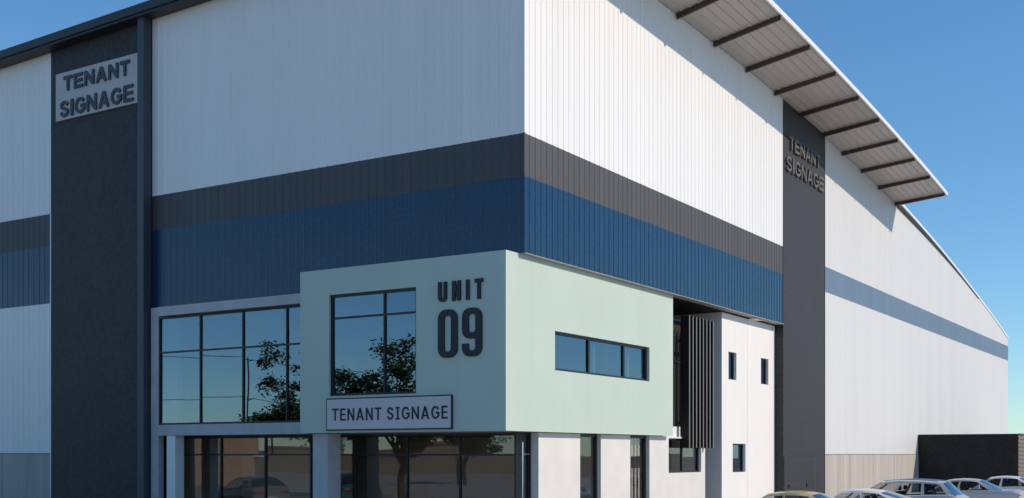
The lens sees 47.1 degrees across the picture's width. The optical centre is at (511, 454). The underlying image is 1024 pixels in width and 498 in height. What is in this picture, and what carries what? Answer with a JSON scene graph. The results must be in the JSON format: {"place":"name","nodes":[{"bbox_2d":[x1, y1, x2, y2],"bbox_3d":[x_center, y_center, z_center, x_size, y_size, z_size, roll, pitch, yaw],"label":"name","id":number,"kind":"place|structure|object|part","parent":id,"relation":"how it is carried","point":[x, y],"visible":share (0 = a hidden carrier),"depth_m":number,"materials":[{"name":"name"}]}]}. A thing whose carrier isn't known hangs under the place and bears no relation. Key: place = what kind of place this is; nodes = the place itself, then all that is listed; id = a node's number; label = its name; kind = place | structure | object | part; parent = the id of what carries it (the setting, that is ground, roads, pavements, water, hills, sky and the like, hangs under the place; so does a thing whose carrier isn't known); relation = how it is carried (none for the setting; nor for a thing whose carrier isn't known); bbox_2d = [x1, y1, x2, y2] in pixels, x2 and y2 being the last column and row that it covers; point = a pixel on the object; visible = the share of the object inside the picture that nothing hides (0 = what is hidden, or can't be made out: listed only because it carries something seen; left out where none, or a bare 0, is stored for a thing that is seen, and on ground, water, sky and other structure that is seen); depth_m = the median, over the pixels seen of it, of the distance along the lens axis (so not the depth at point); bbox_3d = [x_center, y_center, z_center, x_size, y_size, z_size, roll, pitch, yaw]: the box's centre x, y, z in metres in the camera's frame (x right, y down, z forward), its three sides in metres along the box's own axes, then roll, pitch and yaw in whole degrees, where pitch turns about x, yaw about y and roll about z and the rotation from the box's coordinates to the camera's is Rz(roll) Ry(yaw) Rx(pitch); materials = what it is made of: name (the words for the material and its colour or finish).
{"place":"outdoors","nodes":[
{"label":"outdoors","id":0,"kind":"place"},
{"bbox_2d":[0,0,1008,497],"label":"warehouse","id":1,"kind":"structure","parent":0,"point":[240,240],"depth_m":38.15,"materials":[{"name":"white metal"}]},
{"bbox_2d":[56,53,136,121],"bbox_3d":[-13.922,-12.290,39.469,4.320,1.620,0.126,0,0,32],"label":"sign","id":2,"kind":"object","parent":1,"relation":"attached to","point":[98,87],"visible":1,"depth_m":39.44,"materials":[{"name":"grey painted metal panel"},{"name":"dark metal lettering"}]},
{"bbox_2d":[331,287,415,395],"bbox_3d":[-3.820,-3.067,32.570,3.070,2.865,0.090,0,0,32],"label":"window","id":3,"kind":"structure","parent":1,"relation":"in","point":[384,292],"depth_m":32.39,"materials":[{"name":"black metal"}]},
{"bbox_2d":[326,394,452,430],"bbox_3d":[-3.413,-1.115,32.129,4.350,0.910,0.075,0,0,32],"label":"sign","id":4,"kind":"object","parent":1,"relation":"attached to","point":[401,412],"visible":1,"depth_m":32.03,"materials":[{"name":"grey metal"}]},
{"bbox_2d":[438,278,483,357],"bbox_3d":[-1.352,-3.553,30.841,1.430,2.015,0.050,0,0,32],"label":"lettering","id":5,"kind":"object","parent":1,"relation":"attached to","point":[477,334],"visible":1,"depth_m":30.84},
{"bbox_2d":[518,433,529,497],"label":"door","id":6,"kind":"structure","parent":1,"relation":"in","point":[527,435],"depth_m":32.02,"materials":[{"name":"black metal"}]},
{"bbox_2d":[580,434,596,497],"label":"window","id":7,"kind":"structure","parent":1,"relation":"in","point":[581,435],"depth_m":34.98,"materials":[{"name":"black metal"}]},
{"bbox_2d":[555,332,646,380],"bbox_3d":[2.653,-2.840,34.821,0.090,1.080,5.950,0,0,32],"label":"window","id":8,"kind":"structure","parent":1,"relation":"in","point":[588,339],"depth_m":35.21,"materials":[{"name":"black metal"}]},
{"bbox_2d":[630,436,645,497],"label":"window","id":9,"kind":"structure","parent":1,"relation":"in","point":[643,437],"depth_m":37.79,"materials":[{"name":"black metal"}]},
{"bbox_2d":[669,439,697,472],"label":"window","id":10,"kind":"structure","parent":1,"relation":"in","point":[681,449],"depth_m":40.20,"materials":[{"name":"black metal"}]},
{"bbox_2d":[678,315,713,447],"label":"louvre screen","id":11,"kind":"object","parent":1,"relation":"attached to","point":[696,342],"visible":1,"depth_m":40.34,"materials":[{"name":"grey metal"}]},
{"bbox_2d":[728,352,733,379],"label":"window","id":12,"kind":"structure","parent":1,"relation":"in","point":[732,354],"depth_m":44.14,"materials":[{"name":"black metal"}]},
{"bbox_2d":[733,444,742,471],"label":"window","id":13,"kind":"structure","parent":1,"relation":"in","point":[741,470],"depth_m":44.91,"materials":[{"name":"black metal"}]},
{"bbox_2d":[761,359,765,383],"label":"window","id":14,"kind":"structure","parent":1,"relation":"in","point":[764,360],"depth_m":47.02,"materials":[{"name":"black metal"}]},
{"bbox_2d":[784,456,815,497],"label":"door","id":15,"kind":"structure","parent":1,"relation":"in","point":[799,471],"depth_m":49.08,"materials":[{"name":"black metal"}]},
{"bbox_2d":[785,135,823,191],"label":"lettering","id":16,"kind":"object","parent":1,"relation":"attached to","point":[810,156],"visible":1,"depth_m":49.40},
{"bbox_2d":[0,0,1023,433],"label":"sky","id":17,"kind":"structure","parent":0,"point":[947,76],"materials":[{"name":"blue"}]},
{"label":"yard","id":18,"kind":"structure","parent":0,"visible":0},
{"bbox_2d":[762,491,833,497],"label":"parked car","id":19,"kind":"object","parent":18,"relation":"on","point":[810,494],"visible":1,"depth_m":29.86,"materials":[{"name":"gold paint"}]},
{"bbox_3d":[8.204,1.199,29.782,0.880,0.397,1.641,0,0,32],"label":"rear window","id":20,"kind":"part","parent":19,"relation":"part of","materials":[{"name":"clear glass"}]},
{"bbox_2d":[834,488,912,497],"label":"parked car","id":21,"kind":"object","parent":18,"relation":"on","point":[887,494],"visible":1,"depth_m":32.95,"materials":[{"name":"white paint"}]},
{"bbox_3d":[11.045,1.210,32.837,1.180,0.338,1.592,0,0,32],"label":"rear window","id":22,"kind":"part","parent":21,"relation":"part of","materials":[{"name":"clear glass"}]},
{"bbox_2d":[836,478,969,497],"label":"parked car","id":23,"kind":"object","parent":18,"relation":"on","point":[950,490],"visible":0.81,"depth_m":37.84,"materials":[{"name":"silver paint"}]},
{"bbox_3d":[14.198,1.110,37.705,0.470,0.451,1.585,0,0,32],"label":"rear window","id":24,"kind":"part","parent":23,"relation":"part of","materials":[{"name":"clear glass"}]},
{"bbox_2d":[907,478,1023,497],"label":"parked car","id":25,"kind":"object","parent":18,"relation":"on","point":[989,490],"visible":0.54,"depth_m":44.94,"materials":[{"name":"silver paint"}]},
{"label":"rear window","id":26,"kind":"part","parent":25,"relation":"part of","materials":[{"name":"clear glass"}]},
{"bbox_2d":[919,433,1023,491],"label":"outbuilding","id":27,"kind":"structure","parent":18,"relation":"on","point":[946,457],"depth_m":65.31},
{"bbox_2d":[959,476,1023,490],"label":"parked car","id":28,"kind":"object","parent":18,"relation":"on","point":[1006,485],"visible":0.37,"depth_m":50.88,"materials":[{"name":"white paint"}]}
]}

